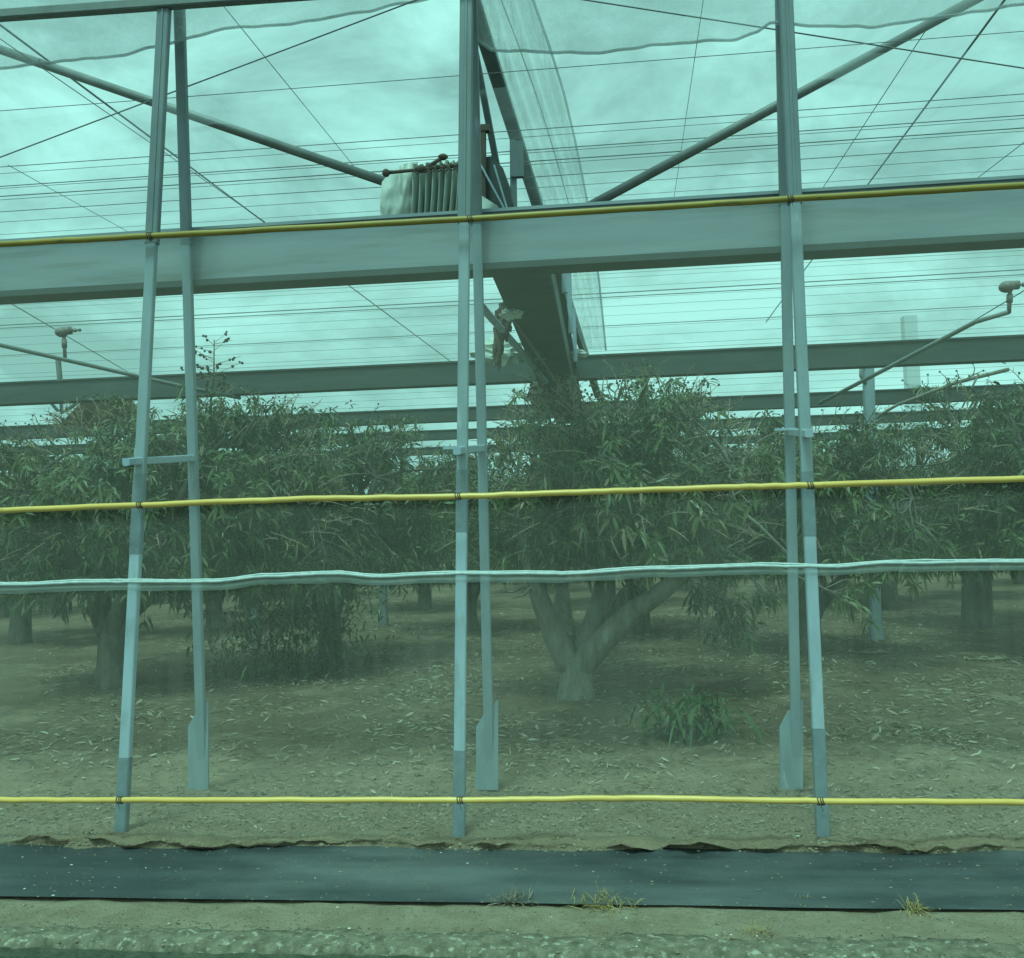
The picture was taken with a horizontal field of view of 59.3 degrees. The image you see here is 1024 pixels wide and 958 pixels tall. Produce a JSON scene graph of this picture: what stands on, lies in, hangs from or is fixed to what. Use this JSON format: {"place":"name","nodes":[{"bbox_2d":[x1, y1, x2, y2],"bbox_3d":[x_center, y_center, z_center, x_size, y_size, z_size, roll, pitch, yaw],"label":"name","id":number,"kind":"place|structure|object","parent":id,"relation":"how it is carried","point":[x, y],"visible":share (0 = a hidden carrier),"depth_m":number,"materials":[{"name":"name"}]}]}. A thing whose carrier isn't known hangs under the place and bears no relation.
{"place":"outdoors","nodes":[
{"label":"outdoors","id":0,"kind":"place"},
{"bbox_2d":[8,165,125,230],"bbox_3d":[-4.803,-3.043,9.955,0.008,0.162,2.502,-2,-3,3],"label":"tie wire","id":1,"kind":"object","parent":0,"point":[66,197],"visible":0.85,"depth_m":9.76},
{"bbox_2d":[50,401,136,427],"bbox_3d":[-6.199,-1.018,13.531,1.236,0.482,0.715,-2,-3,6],"label":"tree","id":2,"kind":"object","parent":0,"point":[91,407],"visible":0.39,"depth_m":13.29,"materials":[{"name":"plant"}]},
{"bbox_2d":[224,7,353,165],"bbox_3d":[-1.848,-3.320,7.965,0.006,0.261,2.721,-2,-3,13],"label":"tie wire","id":3,"kind":"object","parent":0,"point":[286,83],"visible":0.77,"depth_m":7.63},
{"bbox_2d":[4,429,942,469],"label":"gutter beam","id":4,"kind":"structure","parent":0,"point":[431,450],"depth_m":23.88,"materials":[{"name":"metal"}]},
{"bbox_2d":[13,408,988,454],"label":"gutter beam","id":5,"kind":"structure","parent":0,"point":[446,434],"depth_m":19.94,"materials":[{"name":"metal"}]},
{"bbox_2d":[0,543,1023,944],"bbox_3d":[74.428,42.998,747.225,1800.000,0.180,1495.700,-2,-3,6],"label":"ground","id":6,"kind":"structure","parent":0,"point":[20,665],"depth_m":7.74,"materials":[{"name":"soil"}]},
{"bbox_2d":[0,470,80,616],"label":"mango tree","id":7,"kind":"object","parent":6,"relation":"on","point":[5,612],"depth_m":23.91,"materials":[{"name":"green plant"}]},
{"bbox_2d":[0,422,146,644],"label":"mango tree","id":8,"kind":"object","parent":6,"relation":"on","point":[19,632],"visible":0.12,"depth_m":17.21,"materials":[{"name":"green plant"}]},
{"bbox_2d":[114,7,208,832],"bbox_3d":[-2.469,-0.729,6.460,0.241,6.442,1.195,-2,-3,6],"label":"leaning post","id":9,"kind":"object","parent":6,"relation":"on","point":[198,752],"visible":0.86,"depth_m":6.41,"materials":[{"name":"metal"}]},
{"bbox_2d":[0,0,311,21],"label":"top rail","id":10,"kind":"object","parent":9,"relation":"attached to","point":[71,10],"visible":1,"depth_m":6.49,"materials":[{"name":"grey metal"}]},
{"bbox_2d":[0,39,264,221],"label":"tie wire","id":11,"kind":"object","parent":10,"relation":"attached to","point":[119,121],"visible":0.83,"depth_m":7.64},
{"bbox_2d":[0,0,417,157],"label":"tie wire","id":12,"kind":"object","parent":10,"relation":"attached to","point":[215,75],"visible":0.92,"depth_m":6.67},
{"bbox_2d":[0,0,427,69],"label":"cable","id":13,"kind":"object","parent":9,"relation":"hanging from","point":[205,34],"visible":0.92,"depth_m":6.57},
{"bbox_2d":[0,182,1023,246],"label":"yellow pipe","id":14,"kind":"object","parent":9,"relation":"attached to","point":[792,198],"visible":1,"depth_m":5.91,"materials":[{"name":"plastic"}]},
{"bbox_2d":[0,559,1023,590],"bbox_3d":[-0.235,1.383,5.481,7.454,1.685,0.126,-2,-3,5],"label":"pipe","id":15,"kind":"object","parent":9,"relation":"attached to","point":[597,571],"depth_m":5.50,"materials":[{"name":"plastic"}]},
{"bbox_2d":[0,331,390,690],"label":"mango tree","id":16,"kind":"object","parent":6,"relation":"on","point":[109,478],"visible":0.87,"depth_m":11.32,"materials":[{"name":"green plant"}]},
{"bbox_2d":[113,448,328,631],"bbox_3d":[-5.900,1.259,18.963,4.286,4.056,5.111,-4,-4,41],"label":"mango tree","id":17,"kind":"object","parent":6,"relation":"on","point":[218,624],"visible":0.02,"depth_m":18.41,"materials":[{"name":"green plant"}]},
{"bbox_2d":[247,445,258,648],"bbox_3d":[-4.435,1.169,15.429,0.174,3.696,0.120,-2,-3,6],"label":"support post","id":18,"kind":"object","parent":6,"relation":"on","point":[254,636],"visible":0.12,"depth_m":15.31,"materials":[{"name":"grey metal"}]},
{"bbox_2d":[163,601,357,683],"bbox_3d":[-3.412,2.266,12.222,3.015,1.228,1.542,-3,-4,20],"label":"leafy shrub","id":19,"kind":"object","parent":6,"relation":"on","point":[260,632],"visible":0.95,"depth_m":12.09,"materials":[{"name":"green plant"}]},
{"bbox_2d":[203,452,328,613],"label":"mango tree","id":20,"kind":"object","parent":6,"relation":"on","point":[270,531],"depth_m":22.61,"materials":[{"name":"green plant"}]},
{"bbox_2d":[204,588,419,675],"bbox_3d":[-2.856,2.209,12.615,3.166,1.329,1.895,-2,-3,6],"label":"leafy shrub","id":21,"kind":"object","parent":6,"relation":"on","point":[317,627],"visible":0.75,"depth_m":12.53,"materials":[{"name":"green plant"}]},
{"bbox_2d":[158,399,477,666],"bbox_3d":[-2.830,0.847,13.621,4.645,4.080,4.545,-4,-4,38],"label":"mango tree","id":22,"kind":"object","parent":6,"relation":"on","point":[373,461],"visible":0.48,"depth_m":12.92,"materials":[{"name":"green plant"}]},
{"bbox_2d":[376,480,388,625],"bbox_3d":[-2.713,1.486,18.840,0.185,3.360,0.180,-2,-3,6],"label":"support post","id":23,"kind":"object","parent":6,"relation":"on","point":[383,621],"visible":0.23,"depth_m":18.70,"materials":[{"name":"grey metal"}]},
{"bbox_2d":[352,451,476,609],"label":"mango tree","id":24,"kind":"object","parent":6,"relation":"on","point":[425,601],"visible":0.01,"depth_m":22.47,"materials":[{"name":"green plant"}]},
{"bbox_2d":[367,446,553,630],"bbox_3d":[-0.942,1.175,17.545,4.182,3.753,4.273,-3,-4,19],"label":"mango tree","id":25,"kind":"object","parent":6,"relation":"on","point":[473,581],"visible":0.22,"depth_m":16.88,"materials":[{"name":"green plant"}]},
{"bbox_2d":[443,0,497,836],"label":"leaning post","id":26,"kind":"object","parent":6,"relation":"on","point":[469,174],"visible":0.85,"depth_m":6.20,"materials":[{"name":"metal"}]},
{"bbox_2d":[0,175,1023,304],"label":"gutter beam","id":27,"kind":"structure","parent":26,"relation":"attached to","point":[915,224],"depth_m":6.54,"materials":[{"name":"metal"}]},
{"bbox_2d":[380,153,498,214],"bbox_3d":[-0.546,-2.214,6.965,1.018,0.620,0.310,-2,-3,6],"label":"gathered curtain","id":28,"kind":"object","parent":27,"relation":"attached to","point":[413,187],"visible":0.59,"depth_m":6.98,"materials":[{"name":"fabric"}]},
{"bbox_2d":[480,124,581,423],"bbox_3d":[0.515,-1.866,11.592,0.655,1.193,9.733,-2,-3,6],"label":"valley gutter","id":29,"kind":"object","parent":27,"relation":"attached to","point":[546,322],"visible":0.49,"depth_m":7.79,"materials":[{"name":"metal"}]},
{"bbox_2d":[479,55,499,163],"bbox_3d":[-0.182,-2.798,7.091,0.054,1.089,0.903,-2,-3,15],"label":"roof pole","id":30,"kind":"object","parent":29,"relation":"attached to","point":[488,120],"visible":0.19,"depth_m":7.03,"materials":[{"name":"metal"}]},
{"bbox_2d":[470,337,522,366],"bbox_3d":[-0.156,-1.554,10.969,0.723,0.395,0.299,-2,-3,6],"label":"cloth scrap","id":31,"kind":"object","parent":29,"relation":"on","point":[510,355],"visible":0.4,"depth_m":10.89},
{"bbox_2d":[492,327,503,372],"bbox_3d":[-0.149,-1.400,9.351,0.124,0.622,0.104,-3,-4,28],"label":"dark bundle","id":32,"kind":"object","parent":29,"relation":"hanging from","point":[498,349],"visible":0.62,"depth_m":9.32,"materials":[{"name":"fabric"}]},
{"bbox_2d":[494,302,511,342],"bbox_3d":[-0.086,-1.468,8.343,0.171,0.440,0.182,1,-4,-42],"label":"dark bundle","id":33,"kind":"object","parent":29,"relation":"hanging from","point":[507,325],"visible":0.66,"depth_m":8.30,"materials":[{"name":"fabric"}]},
{"bbox_2d":[499,308,523,321],"bbox_3d":[-0.004,-1.434,7.834,0.224,0.127,0.135,-2,-3,6],"label":"cloth scrap","id":34,"kind":"object","parent":29,"relation":"hanging from","point":[508,315],"visible":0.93,"depth_m":7.80,"materials":[{"name":"beige fabric"}]},
{"bbox_2d":[0,334,1023,406],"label":"gutter beam","id":35,"kind":"structure","parent":29,"relation":"attached to","point":[883,354],"depth_m":12.28,"materials":[{"name":"metal"}]},
{"bbox_2d":[0,327,240,399],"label":"sprinkler line","id":36,"kind":"object","parent":35,"relation":"attached to","point":[63,332],"visible":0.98,"depth_m":10.88,"materials":[{"name":"grey metal"}]},
{"bbox_2d":[818,280,1023,404],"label":"sprinkler line","id":37,"kind":"object","parent":35,"relation":"attached to","point":[1008,287],"visible":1,"depth_m":10.02,"materials":[{"name":"grey metal"}]},
{"bbox_2d":[484,304,548,384],"bbox_3d":[0.079,-1.309,9.223,0.068,0.096,3.813,-2,-3,10],"label":"conduit pipe","id":38,"kind":"object","parent":29,"relation":"attached to","point":[493,320],"visible":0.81,"depth_m":8.79,"materials":[{"name":"metal"}]},
{"bbox_2d":[511,319,562,392],"bbox_3d":[0.313,-1.272,9.701,0.036,0.237,3.217,-2,-3,11],"label":"conduit pipe","id":39,"kind":"object","parent":29,"relation":"attached to","point":[523,334],"visible":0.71,"depth_m":9.26,"materials":[{"name":"grey plastic"}]},
{"bbox_2d":[527,381,561,410],"bbox_3d":[0.441,-1.155,12.304,0.479,0.540,0.511,-2,-3,6],"label":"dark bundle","id":40,"kind":"object","parent":29,"relation":"hanging from","point":[533,387],"visible":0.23,"depth_m":12.15,"materials":[{"name":"plant"}]},
{"bbox_2d":[570,349,588,358],"bbox_3d":[0.778,-1.540,11.082,0.345,0.121,0.204,-2,-3,6],"label":"cloth scrap","id":41,"kind":"object","parent":29,"relation":"on","point":[582,353],"visible":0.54,"depth_m":11.02,"materials":[{"name":"white fabric"}]},
{"bbox_2d":[588,0,983,201],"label":"roof pole","id":42,"kind":"object","parent":27,"relation":"attached to","point":[758,115],"visible":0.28,"depth_m":6.97,"materials":[{"name":"grey metal"}]},
{"bbox_2d":[823,30,925,186],"bbox_3d":[2.955,-2.959,7.618,0.007,0.252,2.606,-2,-3,2],"label":"tie wire","id":43,"kind":"object","parent":42,"relation":"attached to","point":[877,103],"visible":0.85,"depth_m":7.20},
{"bbox_2d":[0,31,1023,110],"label":"roof wire","id":44,"kind":"object","parent":26,"relation":"attached to","point":[527,70],"visible":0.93,"depth_m":6.43,"materials":[{"name":"metal"}]},
{"bbox_2d":[478,0,600,397],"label":"roof pole","id":45,"kind":"object","parent":26,"relation":"attached to","point":[499,85],"visible":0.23,"depth_m":8.04,"materials":[{"name":"metal"}]},
{"bbox_2d":[482,0,606,350],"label":"curtain net","id":46,"kind":"object","parent":45,"relation":"hanging from","point":[559,79],"visible":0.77,"depth_m":8.17,"materials":[{"name":"fabric"}]},
{"bbox_2d":[483,885,537,908],"bbox_3d":[0.017,2.150,4.619,0.295,0.123,0.232,-3,-3,18],"label":"dry grass tuft","id":47,"kind":"object","parent":6,"relation":"on","point":[513,896],"visible":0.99,"depth_m":4.61,"materials":[{"name":"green plant"}]},
{"bbox_2d":[0,844,1023,909],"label":"weed mat","id":48,"kind":"object","parent":6,"relation":"on","point":[832,877],"visible":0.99,"depth_m":4.91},
{"bbox_2d":[0,603,1023,844],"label":"leaf litter","id":49,"kind":"object","parent":6,"relation":"on","point":[873,737],"visible":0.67,"depth_m":8.73,"materials":[{"name":"plant"}]},
{"bbox_2d":[0,731,1023,957],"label":"soil clods","id":50,"kind":"object","parent":6,"relation":"on","point":[519,821],"visible":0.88,"depth_m":5.61,"materials":[{"name":"soil"}]},
{"bbox_2d":[525,449,659,603],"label":"mango tree","id":51,"kind":"object","parent":6,"relation":"on","point":[612,594],"depth_m":22.36,"materials":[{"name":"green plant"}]},
{"bbox_2d":[557,882,644,917],"bbox_3d":[0.453,2.150,4.551,0.407,0.202,0.302,-4,-4,39],"label":"dry grass tuft","id":52,"kind":"object","parent":6,"relation":"on","point":[598,905],"visible":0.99,"depth_m":4.53,"materials":[{"name":"plant"}]},
{"bbox_2d":[494,404,754,633],"bbox_3d":[2.273,0.741,16.391,5.525,4.325,5.031,0,-4,-21],"label":"mango tree","id":53,"kind":"object","parent":6,"relation":"on","point":[644,627],"visible":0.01,"depth_m":16.03,"materials":[{"name":"green plant"}]},
{"bbox_2d":[427,356,880,700],"bbox_3d":[1.327,0.615,10.153,4.524,3.909,3.763,-4,-4,39],"label":"mango tree","id":54,"kind":"object","parent":6,"relation":"on","point":[610,529],"visible":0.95,"depth_m":9.70,"materials":[{"name":"green plant"}]},
{"bbox_2d":[614,682,776,751],"bbox_3d":[1.648,2.209,8.058,1.378,0.801,0.976,-1,-3,-12],"label":"weed clump","id":55,"kind":"object","parent":6,"relation":"on","point":[693,720],"visible":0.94,"depth_m":8.02,"materials":[{"name":"green plant"}]},
{"bbox_2d":[737,920,774,940],"bbox_3d":[1.134,2.091,4.158,0.174,0.053,0.184,-2,-3,6],"label":"dry grass tuft","id":56,"kind":"object","parent":6,"relation":"on","point":[754,926],"visible":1,"depth_m":4.20,"materials":[{"name":"plant"}]},
{"bbox_2d":[774,0,829,837],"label":"leaning post","id":57,"kind":"object","parent":6,"relation":"on","point":[791,724],"visible":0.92,"depth_m":6.00,"materials":[{"name":"metal"}]},
{"bbox_2d":[0,795,1023,811],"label":"yellow pipe","id":58,"kind":"object","parent":57,"relation":"attached to","point":[118,800],"visible":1,"depth_m":5.34,"materials":[{"name":"plastic"}]},
{"bbox_2d":[0,475,1023,513],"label":"yellow pipe","id":59,"kind":"object","parent":57,"relation":"attached to","point":[723,487],"visible":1,"depth_m":5.59,"materials":[{"name":"plastic"}]},
{"bbox_2d":[478,2,1023,54],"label":"cable","id":60,"kind":"object","parent":57,"relation":"hanging from","point":[767,24],"visible":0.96,"depth_m":6.23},
{"bbox_2d":[583,0,1023,68],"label":"tie wire","id":61,"kind":"object","parent":57,"relation":"attached to","point":[805,34],"visible":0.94,"depth_m":6.38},
{"bbox_2d":[729,448,894,595],"bbox_3d":[7.284,1.063,22.673,4.786,4.114,5.256,0,-4,-20],"label":"mango tree","id":62,"kind":"object","parent":6,"relation":"on","point":[766,530],"depth_m":22.54,"materials":[{"name":"green plant"}]},
{"bbox_2d":[650,398,999,655],"bbox_3d":[4.439,0.734,12.688,4.000,3.786,4.770,0,-4,-30],"label":"mango tree","id":63,"kind":"object","parent":6,"relation":"on","point":[865,536],"visible":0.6,"depth_m":12.19,"materials":[{"name":"green plant"}]},
{"bbox_2d":[848,649,886,653],"bbox_3d":[5.099,2.476,12.890,0.548,0.058,0.207,-2,-3,6],"label":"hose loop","id":64,"kind":"object","parent":6,"relation":"on","point":[872,652],"visible":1,"depth_m":12.82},
{"bbox_2d":[859,368,883,639],"bbox_3d":[5.794,0.402,14.500,0.269,4.550,0.190,-2,-3,6],"label":"support post","id":65,"kind":"object","parent":6,"relation":"on","point":[875,609],"visible":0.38,"depth_m":14.49,"materials":[{"name":"metal"}]},
{"bbox_2d":[780,422,991,609],"bbox_3d":[8.245,0.870,19.740,4.780,4.109,5.249,-1,-3,-13],"label":"mango tree","id":66,"kind":"object","parent":6,"relation":"on","point":[889,597],"visible":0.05,"depth_m":19.51,"materials":[{"name":"green plant"}]},
{"bbox_2d":[897,893,935,919],"bbox_3d":[1.968,2.088,4.374,0.199,0.133,0.207,-2,-3,6],"label":"dry grass tuft","id":67,"kind":"object","parent":6,"relation":"on","point":[915,908],"visible":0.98,"depth_m":4.37,"materials":[{"name":"plant"}]},
{"bbox_2d":[832,362,1023,628],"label":"mango tree","id":68,"kind":"object","parent":6,"relation":"on","point":[977,610],"visible":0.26,"depth_m":15.55,"materials":[{"name":"green plant"}]},
{"bbox_2d":[904,368,1023,581],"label":"mango tree","id":69,"kind":"object","parent":6,"relation":"on","point":[1004,444],"visible":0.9,"depth_m":12.44,"materials":[{"name":"green plant"}]},
{"bbox_2d":[963,656,1005,660],"bbox_3d":[6.288,2.389,11.965,0.548,0.058,0.207,-2,-3,6],"label":"hose loop","id":70,"kind":"object","parent":6,"relation":"on","point":[981,658],"visible":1,"depth_m":11.91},
{"bbox_2d":[999,475,1023,583],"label":"mango tree","id":71,"kind":"object","parent":6,"relation":"on","point":[1018,580],"depth_m":25.56,"materials":[{"name":"green plant"}]},
{"bbox_2d":[0,384,1023,439],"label":"gutter beam","id":72,"kind":"structure","parent":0,"point":[745,403],"depth_m":16.59,"materials":[{"name":"metal"}]},
{"bbox_2d":[1,276,1022,329],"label":"roof wire","id":73,"kind":"object","parent":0,"point":[498,304],"visible":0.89,"depth_m":12.96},
{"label":"roof net","id":74,"kind":"object","parent":73,"relation":"on","visible":0},
{"bbox_2d":[12,304,127,371],"bbox_3d":[-7.196,-2.192,15.430,0.015,0.032,7.176,-1,-3,-7],"label":"tie wire","id":75,"kind":"object","parent":74,"relation":"attached to","point":[67,336],"visible":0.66,"depth_m":14.44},
{"bbox_2d":[0,45,385,185],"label":"roof pole","id":76,"kind":"object","parent":74,"relation":"attached to","point":[314,157],"depth_m":7.42,"materials":[{"name":"grey metal"}]},
{"bbox_2d":[0,24,449,360],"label":"tie wire","id":77,"kind":"object","parent":76,"relation":"attached to","point":[75,81],"visible":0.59,"depth_m":8.82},
{"bbox_2d":[2,285,998,337],"bbox_3d":[0.559,-2.543,13.411,23.862,0.050,0.005,-2,-3,6],"label":"roof wire","id":78,"kind":"object","parent":74,"relation":"attached to","point":[494,312],"visible":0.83,"depth_m":13.35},
{"bbox_2d":[0,331,1013,378],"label":"roof wire","id":79,"kind":"object","parent":74,"relation":"attached to","point":[470,357],"visible":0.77,"depth_m":16.81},
{"bbox_2d":[0,169,1019,234],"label":"roof wire","id":80,"kind":"object","parent":74,"relation":"attached to","point":[527,201],"visible":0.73,"depth_m":8.96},
{"bbox_2d":[1,255,1018,309],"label":"roof wire","id":81,"kind":"object","parent":74,"relation":"attached to","point":[491,284],"visible":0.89,"depth_m":11.95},
{"bbox_2d":[0,304,1021,355],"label":"roof wire","id":82,"kind":"object","parent":74,"relation":"attached to","point":[515,330],"visible":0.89,"depth_m":14.72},
{"bbox_2d":[12,372,1010,415],"bbox_3d":[0.956,-2.078,21.469,35.968,0.052,0.007,-2,-3,6],"label":"roof wire","id":83,"kind":"object","parent":74,"relation":"attached to","point":[582,391],"visible":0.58,"depth_m":21.56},
{"bbox_2d":[1,131,1021,199],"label":"roof wire","id":84,"kind":"object","parent":74,"relation":"attached to","point":[531,164],"visible":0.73,"depth_m":8.05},
{"bbox_2d":[0,269,1023,325],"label":"roof wire","id":85,"kind":"object","parent":74,"relation":"attached to","point":[501,298],"visible":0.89,"depth_m":12.68,"materials":[{"name":"metal"}]},
{"bbox_2d":[0,127,1023,196],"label":"roof wire","id":86,"kind":"object","parent":74,"relation":"attached to","point":[537,160],"visible":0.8,"depth_m":7.97,"materials":[{"name":"metal"}]},
{"bbox_2d":[0,115,1023,186],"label":"roof wire","id":87,"kind":"object","parent":74,"relation":"attached to","point":[526,150],"visible":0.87,"depth_m":7.75,"materials":[{"name":"metal"}]},
{"bbox_2d":[0,274,1023,328],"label":"roof wire","id":88,"kind":"object","parent":74,"relation":"attached to","point":[500,302],"visible":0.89,"depth_m":12.87,"materials":[{"name":"metal"}]},
{"bbox_2d":[0,118,1023,188],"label":"roof wire","id":89,"kind":"object","parent":74,"relation":"attached to","point":[529,152],"visible":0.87,"depth_m":7.83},
{"bbox_2d":[0,101,1023,173],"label":"roof wire","id":90,"kind":"object","parent":74,"relation":"attached to","point":[529,136],"visible":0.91,"depth_m":7.52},
{"bbox_2d":[0,250,1023,305],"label":"roof wire","id":91,"kind":"object","parent":74,"relation":"attached to","point":[484,280],"visible":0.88,"depth_m":11.61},
{"bbox_2d":[0,326,1023,374],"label":"roof wire","id":92,"kind":"object","parent":74,"relation":"attached to","point":[587,347],"visible":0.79,"depth_m":16.18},
{"bbox_2d":[0,264,1023,318],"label":"roof wire","id":93,"kind":"object","parent":74,"relation":"attached to","point":[494,293],"visible":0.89,"depth_m":12.37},
{"bbox_2d":[0,144,1023,211],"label":"roof wire","id":94,"kind":"object","parent":74,"relation":"attached to","point":[530,177],"visible":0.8,"depth_m":8.34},
{"bbox_2d":[1,93,1023,166],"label":"roof wire","id":95,"kind":"object","parent":74,"relation":"attached to","point":[525,129],"visible":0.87,"depth_m":7.39,"materials":[{"name":"metal"}]},
{"bbox_2d":[7,316,1023,364],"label":"roof wire","id":96,"kind":"object","parent":74,"relation":"attached to","point":[591,337],"visible":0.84,"depth_m":15.44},
{"bbox_2d":[7,155,1023,221],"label":"roof wire","id":97,"kind":"object","parent":74,"relation":"attached to","point":[535,187],"visible":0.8,"depth_m":8.58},
{"bbox_2d":[11,306,1022,356],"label":"roof wire","id":98,"kind":"object","parent":74,"relation":"attached to","point":[514,332],"visible":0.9,"depth_m":14.92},
{"bbox_2d":[11,365,1023,409],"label":"roof wire","id":99,"kind":"object","parent":74,"relation":"attached to","point":[529,387],"visible":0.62,"depth_m":20.66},
{"bbox_2d":[25,294,1013,344],"bbox_3d":[0.587,-2.506,13.979,24.716,0.037,0.004,-2,-3,6],"label":"roof wire","id":100,"kind":"object","parent":74,"relation":"attached to","point":[473,322],"visible":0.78,"depth_m":14.00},
{"bbox_2d":[766,0,1005,321],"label":"tie wire","id":101,"kind":"object","parent":74,"relation":"attached to","point":[957,63],"visible":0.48,"depth_m":7.34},
{"bbox_2d":[0,0,1023,492],"label":"sky","id":102,"kind":"structure","parent":0,"point":[417,40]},
{"bbox_2d":[16,379,1023,421],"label":"roof wire","id":103,"kind":"object","parent":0,"point":[604,397],"visible":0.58,"depth_m":22.25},
{"bbox_2d":[674,0,703,196],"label":"tie wire","id":104,"kind":"object","parent":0,"point":[690,88],"visible":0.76,"depth_m":7.37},
{"bbox_2d":[848,315,926,470],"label":"distant building","id":105,"kind":"structure","parent":0,"point":[909,327],"depth_m":127.56,"materials":[{"name":"white"}]},
{"bbox_2d":[976,290,1023,318],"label":"tie wire","id":106,"kind":"object","parent":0,"point":[998,305],"visible":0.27,"depth_m":12.17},
{"label":"road","id":107,"kind":"structure","parent":0,"visible":0},
{"bbox_2d":[0,925,1023,957],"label":"kerb","id":108,"kind":"structure","parent":107,"relation":"on","point":[187,942],"depth_m":4.15,"materials":[{"name":"concrete"}]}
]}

